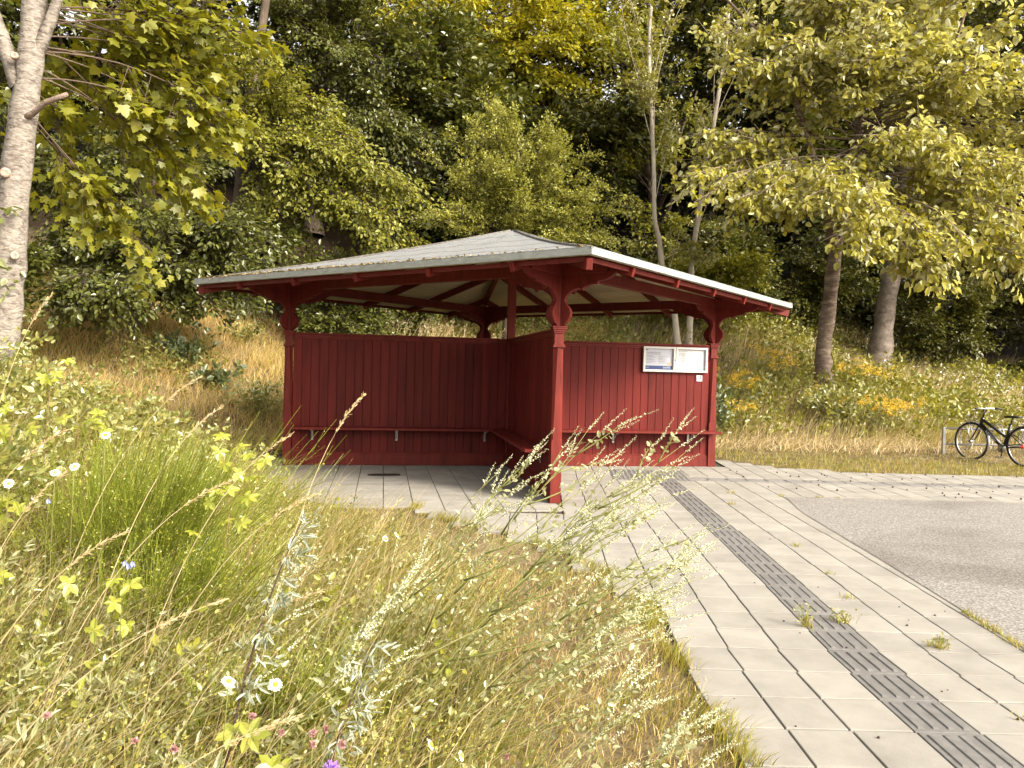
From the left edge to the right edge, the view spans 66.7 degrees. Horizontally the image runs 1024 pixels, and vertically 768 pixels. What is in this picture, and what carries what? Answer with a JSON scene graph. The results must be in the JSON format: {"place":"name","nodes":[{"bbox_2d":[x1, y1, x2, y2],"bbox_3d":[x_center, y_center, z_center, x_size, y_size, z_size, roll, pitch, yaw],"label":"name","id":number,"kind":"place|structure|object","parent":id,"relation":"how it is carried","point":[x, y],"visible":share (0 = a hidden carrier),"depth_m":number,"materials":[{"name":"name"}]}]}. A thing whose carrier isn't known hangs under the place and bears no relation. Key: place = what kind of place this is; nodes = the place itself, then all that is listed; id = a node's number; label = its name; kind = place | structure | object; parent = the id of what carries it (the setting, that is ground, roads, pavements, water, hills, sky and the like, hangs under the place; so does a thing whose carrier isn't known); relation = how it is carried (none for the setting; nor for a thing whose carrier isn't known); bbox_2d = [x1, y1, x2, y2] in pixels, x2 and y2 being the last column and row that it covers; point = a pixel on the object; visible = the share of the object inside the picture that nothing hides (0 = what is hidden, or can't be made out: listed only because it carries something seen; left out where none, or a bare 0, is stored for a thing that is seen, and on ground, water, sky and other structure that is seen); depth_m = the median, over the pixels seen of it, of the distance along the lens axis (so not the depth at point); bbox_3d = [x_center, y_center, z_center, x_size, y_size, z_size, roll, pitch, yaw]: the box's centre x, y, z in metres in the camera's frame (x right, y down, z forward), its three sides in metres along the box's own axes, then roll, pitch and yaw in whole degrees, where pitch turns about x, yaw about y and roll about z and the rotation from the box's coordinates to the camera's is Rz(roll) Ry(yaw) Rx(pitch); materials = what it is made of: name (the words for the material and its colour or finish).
{"place":"outdoors","nodes":[
{"label":"outdoors","id":0,"kind":"place"},
{"bbox_2d":[0,452,775,767],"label":"dry lawn","id":1,"kind":"structure","parent":0,"point":[597,695],"depth_m":4.10,"materials":[{"name":"beige plant"}]},
{"bbox_2d":[0,54,1023,767],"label":"ground","id":2,"kind":"structure","parent":0,"point":[336,236],"depth_m":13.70,"materials":[{"name":"plant"}]},
{"bbox_2d":[0,412,78,509],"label":"bramble bush","id":3,"kind":"object","parent":2,"relation":"on","point":[9,456],"visible":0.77,"depth_m":4.86,"materials":[{"name":"green plant"}]},
{"bbox_2d":[0,322,80,399],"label":"bramble bush","id":4,"kind":"object","parent":2,"relation":"on","point":[24,350],"visible":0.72,"depth_m":7.00,"materials":[{"name":"green plant"}]},
{"bbox_2d":[0,0,90,153],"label":"forest tree","id":5,"kind":"object","parent":2,"relation":"on","point":[10,6],"visible":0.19,"depth_m":19.69,"materials":[{"name":"green plant"}]},
{"bbox_2d":[22,229,77,351],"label":"forest shrub","id":6,"kind":"object","parent":2,"relation":"on","point":[34,254],"visible":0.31,"depth_m":13.65,"materials":[{"name":"green plant"}]},
{"bbox_2d":[57,408,113,552],"bbox_3d":[-2.708,0.691,4.921,0.344,1.094,0.266,1,1,0],"label":"creeper spray","id":7,"kind":"object","parent":2,"relation":"on","point":[95,421],"visible":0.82,"depth_m":4.91,"materials":[{"name":"green plant"}]},
{"bbox_2d":[28,156,169,282],"bbox_3d":[-9.188,-3.573,17.428,3.537,3.159,2.926,1,1,0],"label":"forest shrub","id":8,"kind":"object","parent":2,"relation":"on","point":[52,237],"visible":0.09,"depth_m":17.01,"materials":[{"name":"green plant"}]},
{"bbox_2d":[57,575,142,691],"bbox_3d":[-1.889,1.197,3.568,0.362,0.640,0.251,1,1,0],"label":"creeper spray","id":9,"kind":"object","parent":2,"relation":"on","point":[66,586],"visible":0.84,"depth_m":3.54,"materials":[{"name":"yellow plant"}]},
{"bbox_2d":[0,0,200,173],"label":"forest tree","id":10,"kind":"object","parent":2,"relation":"on","point":[65,42],"visible":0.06,"depth_m":24.81,"materials":[{"name":"green plant"}]},
{"bbox_2d":[0,354,289,536],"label":"mound bramble","id":11,"kind":"object","parent":2,"relation":"on","point":[38,392],"visible":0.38,"depth_m":6.94,"materials":[{"name":"green plant"}]},
{"bbox_2d":[0,0,292,388],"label":"maple tree","id":12,"kind":"object","parent":2,"relation":"on","point":[34,97],"visible":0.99,"depth_m":8.72,"materials":[{"name":"green plant"}]},
{"bbox_2d":[0,45,301,340],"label":"elm tree","id":13,"kind":"object","parent":2,"relation":"on","point":[107,283],"visible":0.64,"depth_m":15.13,"materials":[{"name":"green plant"}]},
{"bbox_2d":[49,0,266,192],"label":"forest tree","id":14,"kind":"object","parent":2,"relation":"on","point":[226,172],"visible":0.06,"depth_m":22.85,"materials":[{"name":"green plant"}]},
{"bbox_2d":[20,504,322,664],"bbox_3d":[-1.655,1.099,4.454,1.315,0.778,1.518,2,1,18],"label":"broom bush","id":15,"kind":"object","parent":2,"relation":"on","point":[188,576],"visible":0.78,"depth_m":4.27,"materials":[{"name":"green plant"}]},
{"bbox_2d":[0,397,345,614],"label":"broom bush","id":16,"kind":"object","parent":2,"relation":"on","point":[181,496],"visible":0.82,"depth_m":4.73,"materials":[{"name":"green plant"}]},
{"bbox_2d":[131,329,218,369],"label":"elder bush","id":17,"kind":"object","parent":2,"relation":"on","point":[178,346],"visible":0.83,"depth_m":16.04,"materials":[{"name":"green plant"}]},
{"bbox_2d":[187,360,247,390],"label":"elder bush","id":18,"kind":"object","parent":2,"relation":"on","point":[217,375],"visible":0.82,"depth_m":15.98,"materials":[{"name":"green plant"}]},
{"bbox_2d":[185,484,259,627],"bbox_3d":[-1.702,1.049,4.529,0.442,0.945,0.163,1,1,0],"label":"creeper spray","id":19,"kind":"object","parent":2,"relation":"on","point":[246,499],"visible":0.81,"depth_m":4.51,"materials":[{"name":"green plant"}]},
{"bbox_2d":[178,717,291,767],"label":"creeper spray","id":20,"kind":"object","parent":2,"relation":"on","point":[251,742],"visible":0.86,"depth_m":2.38,"materials":[{"name":"yellow plant"}]},
{"bbox_2d":[208,460,267,621],"bbox_3d":[-1.632,0.990,4.643,0.351,1.070,0.136,1,1,-10],"label":"creeper spray","id":21,"kind":"object","parent":2,"relation":"on","point":[259,465],"visible":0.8,"depth_m":4.63,"materials":[{"name":"green plant"}]},
{"bbox_2d":[0,442,477,721],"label":"bramble groundcover","id":22,"kind":"object","parent":2,"relation":"on","point":[338,628],"visible":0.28,"depth_m":3.99,"materials":[{"name":"green plant"}]},
{"bbox_2d":[104,0,373,176],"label":"forest tree","id":23,"kind":"object","parent":2,"relation":"on","point":[289,41],"visible":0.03,"depth_m":26.09,"materials":[{"name":"green plant"}]},
{"bbox_2d":[169,186,313,269],"bbox_3d":[-6.603,-3.498,19.151,3.714,2.797,2.670,1,1,0],"label":"forest shrub","id":24,"kind":"object","parent":2,"relation":"on","point":[290,231],"visible":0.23,"depth_m":18.71,"materials":[{"name":"green plant"}]},
{"bbox_2d":[210,432,274,611],"bbox_3d":[-1.636,0.909,4.684,0.390,1.221,0.227,1,1,0],"label":"creeper spray","id":25,"kind":"object","parent":2,"relation":"on","point":[224,466],"visible":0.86,"depth_m":4.67,"materials":[{"name":"green plant"}]},
{"bbox_2d":[165,507,320,767],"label":"melilot","id":26,"kind":"object","parent":2,"relation":"on","point":[260,597],"visible":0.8,"depth_m":2.85,"materials":[{"name":"green plant"}]},
{"bbox_2d":[211,373,283,421],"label":"rose bush","id":27,"kind":"object","parent":2,"relation":"on","point":[256,394],"visible":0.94,"depth_m":15.90,"materials":[{"name":"green plant"}]},
{"bbox_2d":[2,437,533,767],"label":"yellow bedstraw","id":28,"kind":"object","parent":2,"relation":"on","point":[162,735],"visible":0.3,"depth_m":3.15,"materials":[{"name":"yellow plant"}]},
{"bbox_2d":[222,506,320,767],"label":"mugwort","id":29,"kind":"object","parent":2,"relation":"on","point":[282,596],"visible":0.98,"depth_m":2.86,"materials":[{"name":"green plant"}]},
{"bbox_2d":[0,509,548,767],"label":"meadow herbs","id":30,"kind":"object","parent":2,"relation":"on","point":[126,656],"visible":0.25,"depth_m":3.55,"materials":[{"name":"green plant"}]},
{"bbox_2d":[0,437,552,767],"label":"grey willowherb","id":31,"kind":"object","parent":2,"relation":"on","point":[14,707],"visible":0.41,"depth_m":3.34,"materials":[{"name":"green plant"}]},
{"bbox_2d":[0,382,588,767],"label":"meadow herbs","id":32,"kind":"object","parent":2,"relation":"on","point":[105,656],"visible":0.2,"depth_m":3.80,"materials":[{"name":"green plant"}]},
{"bbox_2d":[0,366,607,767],"bbox_3d":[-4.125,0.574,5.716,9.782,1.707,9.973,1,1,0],"label":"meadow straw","id":33,"kind":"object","parent":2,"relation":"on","point":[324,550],"visible":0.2,"depth_m":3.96,"materials":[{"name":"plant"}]},
{"bbox_2d":[191,0,448,259],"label":"beech tree","id":34,"kind":"object","parent":2,"relation":"on","point":[301,145],"visible":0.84,"depth_m":18.72,"materials":[{"name":"green plant"}]},
{"bbox_2d":[178,0,463,235],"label":"hornbeam tree","id":35,"kind":"object","parent":2,"relation":"on","point":[321,33],"visible":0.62,"depth_m":23.18,"materials":[{"name":"green plant"}]},
{"bbox_2d":[170,610,473,767],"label":"broom bush","id":36,"kind":"object","parent":2,"relation":"on","point":[278,699],"visible":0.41,"depth_m":3.33,"materials":[{"name":"green plant"}]},
{"bbox_2d":[245,0,398,177],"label":"forest tree","id":37,"kind":"object","parent":2,"relation":"on","point":[342,42],"visible":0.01,"depth_m":27.73,"materials":[{"name":"green plant"}]},
{"bbox_2d":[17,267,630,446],"bbox_3d":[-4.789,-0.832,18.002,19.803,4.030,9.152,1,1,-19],"label":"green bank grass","id":38,"kind":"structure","parent":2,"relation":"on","point":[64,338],"depth_m":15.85,"materials":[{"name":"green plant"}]},
{"bbox_2d":[17,263,635,452],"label":"golden bank grass","id":39,"kind":"structure","parent":2,"relation":"on","point":[205,396],"depth_m":15.91,"materials":[{"name":"yellow plant"}]},
{"bbox_2d":[30,283,635,446],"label":"bank herbs","id":40,"kind":"object","parent":2,"relation":"on","point":[525,325],"visible":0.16,"depth_m":16.59,"materials":[{"name":"green plant"}]},
{"bbox_2d":[266,239,414,340],"bbox_3d":[-4.333,-2.006,18.853,3.950,2.971,2.866,1,1,0],"label":"forest shrub","id":41,"kind":"object","parent":2,"relation":"on","point":[367,321],"visible":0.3,"depth_m":18.51,"materials":[{"name":"green plant"}]},
{"bbox_2d":[254,550,444,765],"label":"melilot","id":42,"kind":"object","parent":2,"relation":"on","point":[353,640],"visible":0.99,"depth_m":2.72,"materials":[{"name":"green plant"}]},
{"bbox_2d":[321,630,401,767],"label":"mugwort","id":43,"kind":"object","parent":2,"relation":"on","point":[363,714],"visible":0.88,"depth_m":2.69,"materials":[{"name":"green plant"}]},
{"bbox_2d":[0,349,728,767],"bbox_3d":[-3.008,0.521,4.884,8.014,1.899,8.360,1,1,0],"label":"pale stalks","id":44,"kind":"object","parent":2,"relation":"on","point":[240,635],"visible":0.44,"depth_m":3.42,"materials":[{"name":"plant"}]},
{"bbox_2d":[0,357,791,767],"bbox_3d":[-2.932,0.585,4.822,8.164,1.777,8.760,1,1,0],"label":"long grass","id":45,"kind":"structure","parent":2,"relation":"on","point":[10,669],"depth_m":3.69,"materials":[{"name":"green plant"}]},
{"bbox_2d":[343,235,454,335],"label":"forest shrub","id":46,"kind":"object","parent":2,"relation":"on","point":[417,321],"visible":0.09,"depth_m":20.22,"materials":[{"name":"green plant"}]},
{"bbox_2d":[334,0,544,250],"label":"forest tree","id":47,"kind":"object","parent":2,"relation":"on","point":[435,54],"visible":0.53,"depth_m":23.94,"materials":[{"name":"green plant"}]},
{"bbox_2d":[360,429,553,679],"bbox_3d":[-0.291,0.860,3.488,0.869,1.340,0.494,2,1,15],"label":"melilot","id":48,"kind":"object","parent":2,"relation":"on","point":[496,510],"visible":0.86,"depth_m":3.48,"materials":[{"name":"green plant"}]},
{"bbox_2d":[358,408,658,745],"bbox_3d":[0.022,0.819,3.348,1.341,1.443,0.433,1,1,-29],"label":"melilot","id":49,"kind":"object","parent":2,"relation":"on","point":[536,486],"visible":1,"depth_m":3.40,"materials":[{"name":"green plant"}]},
{"bbox_2d":[402,84,636,338],"bbox_3d":[0.201,-4.011,19.814,6.104,7.084,2.685,1,1,0],"label":"hawthorn tree","id":50,"kind":"object","parent":2,"relation":"on","point":[505,171],"visible":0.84,"depth_m":19.57,"materials":[{"name":"green plant"}]},
{"bbox_2d":[351,0,706,170],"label":"lime tree","id":51,"kind":"object","parent":2,"relation":"on","point":[518,25],"visible":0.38,"depth_m":29.00,"materials":[{"name":"green plant"}]},
{"bbox_2d":[402,492,677,734],"bbox_3d":[0.171,1.022,3.545,1.368,1.038,0.268,1,1,-25],"label":"melilot","id":52,"kind":"object","parent":2,"relation":"on","point":[633,524],"visible":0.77,"depth_m":3.60,"materials":[{"name":"green plant"}]},
{"bbox_2d":[418,458,663,716],"bbox_3d":[0.201,0.951,3.680,1.291,1.178,0.282,1,1,-20],"label":"melilot","id":53,"kind":"object","parent":2,"relation":"on","point":[581,518],"visible":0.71,"depth_m":3.73,"materials":[{"name":"green plant"}]},
{"bbox_2d":[384,407,704,745],"bbox_3d":[0.200,0.821,3.547,1.531,1.442,0.364,1,1,-12],"label":"melilot","id":54,"kind":"object","parent":2,"relation":"on","point":[606,513],"visible":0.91,"depth_m":3.54,"materials":[{"name":"green plant"}]},
{"bbox_2d":[429,75,685,318],"bbox_3d":[1.311,-5.370,23.921,7.653,8.333,6.193,1,1,0],"label":"forest tree","id":55,"kind":"object","parent":2,"relation":"on","point":[606,131],"visible":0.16,"depth_m":23.09,"materials":[{"name":"green plant"}]},
{"bbox_2d":[508,0,622,214],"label":"forest tree","id":56,"kind":"object","parent":2,"relation":"on","point":[584,69],"visible":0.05,"depth_m":32.58,"materials":[{"name":"green plant"}]},
{"bbox_2d":[454,578,688,767],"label":"melilot","id":57,"kind":"object","parent":2,"relation":"on","point":[611,623],"visible":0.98,"depth_m":3.01,"materials":[{"name":"green plant"}]},
{"bbox_2d":[452,572,699,753],"bbox_3d":[0.255,1.179,3.402,1.168,0.735,0.383,1,1,-13],"label":"melilot","id":58,"kind":"object","parent":2,"relation":"on","point":[596,649],"visible":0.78,"depth_m":3.35,"materials":[{"name":"green plant"}]},
{"bbox_2d":[420,520,732,764],"bbox_3d":[0.287,1.068,3.333,1.331,0.961,0.538,1,1,0],"label":"melilot","id":59,"kind":"object","parent":2,"relation":"on","point":[623,576],"visible":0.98,"depth_m":3.30,"materials":[{"name":"green plant"}]},
{"bbox_2d":[443,521,725,740],"bbox_3d":[0.328,1.097,3.483,1.398,0.900,0.278,1,1,-13],"label":"melilot","id":60,"kind":"object","parent":2,"relation":"on","point":[625,605],"visible":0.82,"depth_m":3.48,"materials":[{"name":"green plant"}]},
{"bbox_2d":[406,498,779,767],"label":"edge grass","id":61,"kind":"structure","parent":2,"relation":"on","point":[676,649],"depth_m":4.27,"materials":[{"name":"green plant"}]},
{"bbox_2d":[557,643,676,767],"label":"melilot","id":62,"kind":"object","parent":2,"relation":"on","point":[611,701],"visible":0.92,"depth_m":2.75,"materials":[{"name":"green plant"}]},
{"bbox_2d":[539,0,707,221],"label":"forest tree","id":63,"kind":"object","parent":2,"relation":"on","point":[641,188],"visible":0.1,"depth_m":32.14,"materials":[{"name":"green plant"}]},
{"bbox_2d":[558,3,747,273],"bbox_3d":[4.551,-7.149,25.000,6.483,10.359,3.122,1,1,0],"label":"hazel tree","id":64,"kind":"object","parent":2,"relation":"on","point":[650,252],"visible":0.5,"depth_m":25.05,"materials":[{"name":"green plant"}]},
{"bbox_2d":[613,0,699,343],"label":"ash sapling","id":65,"kind":"object","parent":2,"relation":"on","point":[649,78],"visible":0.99,"depth_m":20.81,"materials":[{"name":"green plant"}]},
{"bbox_2d":[639,691,738,767],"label":"melilot","id":66,"kind":"object","parent":2,"relation":"on","point":[683,728],"visible":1,"depth_m":2.69,"materials":[{"name":"green plant"}]},
{"bbox_2d":[631,3,766,217],"bbox_3d":[9.048,-17.961,34.064,8.024,21.853,5.673,2,1,28],"label":"forest tree","id":67,"kind":"object","parent":2,"relation":"on","point":[675,208],"visible":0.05,"depth_m":34.18,"materials":[{"name":"green plant"}]},
{"bbox_2d":[642,243,782,331],"bbox_3d":[5.768,-2.843,22.729,4.036,2.677,2.609,2,1,16],"label":"forest shrub","id":68,"kind":"object","parent":2,"relation":"on","point":[733,271],"visible":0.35,"depth_m":22.33,"materials":[{"name":"green plant"}]},
{"bbox_2d":[685,0,761,344],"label":"ash sapling","id":69,"kind":"object","parent":2,"relation":"on","point":[698,253],"visible":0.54,"depth_m":21.30,"materials":[{"name":"green plant"}]},
{"bbox_2d":[626,0,827,280],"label":"forest tree","id":70,"kind":"object","parent":2,"relation":"on","point":[700,10],"visible":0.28,"depth_m":27.38,"materials":[{"name":"green plant"}]},
{"bbox_2d":[677,214,791,318],"bbox_3d":[7.135,-3.723,24.639,3.672,3.631,2.843,1,1,0],"label":"forest shrub","id":71,"kind":"object","parent":2,"relation":"on","point":[760,241],"visible":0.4,"depth_m":24.26,"materials":[{"name":"green plant"}]},
{"bbox_2d":[716,382,760,434],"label":"nettle bush","id":72,"kind":"object","parent":2,"relation":"on","point":[721,409],"visible":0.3,"depth_m":16.82,"materials":[{"name":"green plant"}]},
{"bbox_2d":[671,0,840,269],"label":"forest tree","id":73,"kind":"object","parent":2,"relation":"on","point":[760,13],"visible":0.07,"depth_m":30.95,"materials":[{"name":"green plant"}]},
{"bbox_2d":[733,342,811,384],"bbox_3d":[6.650,-0.399,19.879,1.634,1.399,1.974,2,1,33],"label":"goldenrod","id":74,"kind":"object","parent":2,"relation":"on","point":[781,361],"visible":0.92,"depth_m":19.90,"materials":[{"name":"green plant"}]},
{"bbox_2d":[599,309,1023,441],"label":"bank nettles","id":75,"kind":"object","parent":2,"relation":"on","point":[935,399],"visible":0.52,"depth_m":19.90,"materials":[{"name":"green plant"}]},
{"bbox_2d":[739,0,885,280],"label":"forest tree","id":76,"kind":"object","parent":2,"relation":"on","point":[777,235],"visible":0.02,"depth_m":31.93,"materials":[{"name":"green plant"}]},
{"bbox_2d":[611,289,1023,447],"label":"grassy bank","id":77,"kind":"object","parent":2,"relation":"on","point":[855,430],"depth_m":20.04,"materials":[{"name":"green plant"}]},
{"bbox_2d":[763,232,874,340],"bbox_3d":[9.595,-3.208,25.140,3.840,3.908,2.707,1,1,0],"label":"forest shrub","id":78,"kind":"object","parent":2,"relation":"on","point":[802,297],"visible":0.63,"depth_m":24.72,"materials":[{"name":"green plant"}]},
{"bbox_2d":[726,0,920,335],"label":"forest tree","id":79,"kind":"object","parent":2,"relation":"on","point":[816,230],"visible":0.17,"depth_m":26.76,"materials":[{"name":"green plant"}]},
{"bbox_2d":[783,383,881,427],"bbox_3d":[7.439,0.464,18.149,2.184,1.094,1.898,2,1,25],"label":"shrub willow","id":80,"kind":"object","parent":2,"relation":"on","point":[831,400],"visible":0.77,"depth_m":17.98,"materials":[{"name":"green plant"}]},
{"bbox_2d":[666,0,1023,394],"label":"cherry tree","id":81,"kind":"object","parent":2,"relation":"on","point":[851,192],"visible":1,"depth_m":17.45,"materials":[{"name":"green plant"}]},
{"bbox_2d":[715,426,1022,457],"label":"raked hay","id":82,"kind":"object","parent":2,"relation":"on","point":[816,438],"visible":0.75,"depth_m":16.15,"materials":[{"name":"plant"}]},
{"bbox_2d":[715,438,1023,476],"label":"verge grass","id":83,"kind":"structure","parent":2,"relation":"on","point":[928,467],"depth_m":14.39,"materials":[{"name":"green plant"}]},
{"bbox_2d":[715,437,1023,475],"bbox_3d":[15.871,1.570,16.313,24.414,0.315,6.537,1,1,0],"label":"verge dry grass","id":84,"kind":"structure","parent":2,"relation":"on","point":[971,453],"depth_m":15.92,"materials":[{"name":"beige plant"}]},
{"bbox_2d":[834,393,927,442],"bbox_3d":[8.467,0.768,17.529,2.286,1.133,1.242,1,1,0],"label":"goldenrod","id":85,"kind":"object","parent":2,"relation":"on","point":[891,406],"visible":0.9,"depth_m":17.56,"materials":[{"name":"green plant"}]},
{"bbox_2d":[813,0,1023,369],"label":"plane tree","id":86,"kind":"object","parent":2,"relation":"on","point":[881,340],"visible":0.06,"depth_m":23.64,"materials":[{"name":"green plant"}]},
{"bbox_2d":[828,0,1023,339],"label":"forest tree","id":87,"kind":"object","parent":2,"relation":"on","point":[982,14],"visible":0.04,"depth_m":27.59,"materials":[{"name":"green plant"}]},
{"bbox_2d":[858,257,1005,370],"bbox_3d":[13.417,-2.303,24.761,4.168,4.398,2.864,1,1,0],"label":"forest shrub","id":88,"kind":"object","parent":2,"relation":"on","point":[916,330],"visible":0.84,"depth_m":24.48,"materials":[{"name":"green plant"}]},
{"bbox_2d":[918,0,1023,354],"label":"forest tree","id":89,"kind":"object","parent":2,"relation":"on","point":[1019,46],"visible":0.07,"depth_m":29.61,"materials":[{"name":"green plant"}]},
{"bbox_2d":[941,423,1023,453],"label":"bicycle rack","id":90,"kind":"object","parent":2,"relation":"on","point":[943,443],"visible":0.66,"depth_m":15.90,"materials":[{"name":"metal"}]},
{"bbox_2d":[954,407,1023,466],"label":"bicycle","id":91,"kind":"object","parent":2,"relation":"on","point":[1003,447],"visible":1,"depth_m":15.05,"materials":[{"name":"metal"}]},
{"bbox_2d":[958,273,1023,346],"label":"forest shrub","id":92,"kind":"object","parent":2,"relation":"on","point":[1018,307],"visible":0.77,"depth_m":26.46,"materials":[{"name":"green plant"}]},
{"bbox_2d":[237,456,1023,767],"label":"pavement","id":93,"kind":"structure","parent":0,"point":[766,664],"depth_m":5.56,"materials":[{"name":"concrete"}]},
{"bbox_2d":[194,229,792,502],"bbox_3d":[-0.022,-0.601,12.940,7.128,3.921,7.127,2,1,36],"label":"waiting shelter","id":94,"kind":"object","parent":93,"relation":"on","point":[484,398],"visible":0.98,"depth_m":12.64,"materials":[{"name":"wood"}]},
{"bbox_2d":[642,346,675,371],"bbox_3d":[2.518,-0.424,13.298,0.575,0.430,0.060,1,1,-9],"label":"notice case","id":95,"kind":"object","parent":94,"relation":"attached to","point":[659,359],"visible":1,"depth_m":13.31,"materials":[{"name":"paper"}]},
{"bbox_2d":[675,347,707,372],"bbox_3d":[3.092,-0.411,13.393,0.575,0.430,0.060,1,1,-9],"label":"notice case","id":96,"kind":"object","parent":94,"relation":"attached to","point":[691,360],"visible":1,"depth_m":13.40,"materials":[{"name":"metal"}]},
{"bbox_2d":[609,469,1023,767],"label":"tactile path","id":97,"kind":"structure","parent":93,"relation":"on","point":[952,734],"depth_m":4.52,"materials":[{"name":"grey concrete"}]},
{"bbox_2d":[786,497,1023,646],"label":"road","id":98,"kind":"structure","parent":0,"point":[965,555],"depth_m":7.63,"materials":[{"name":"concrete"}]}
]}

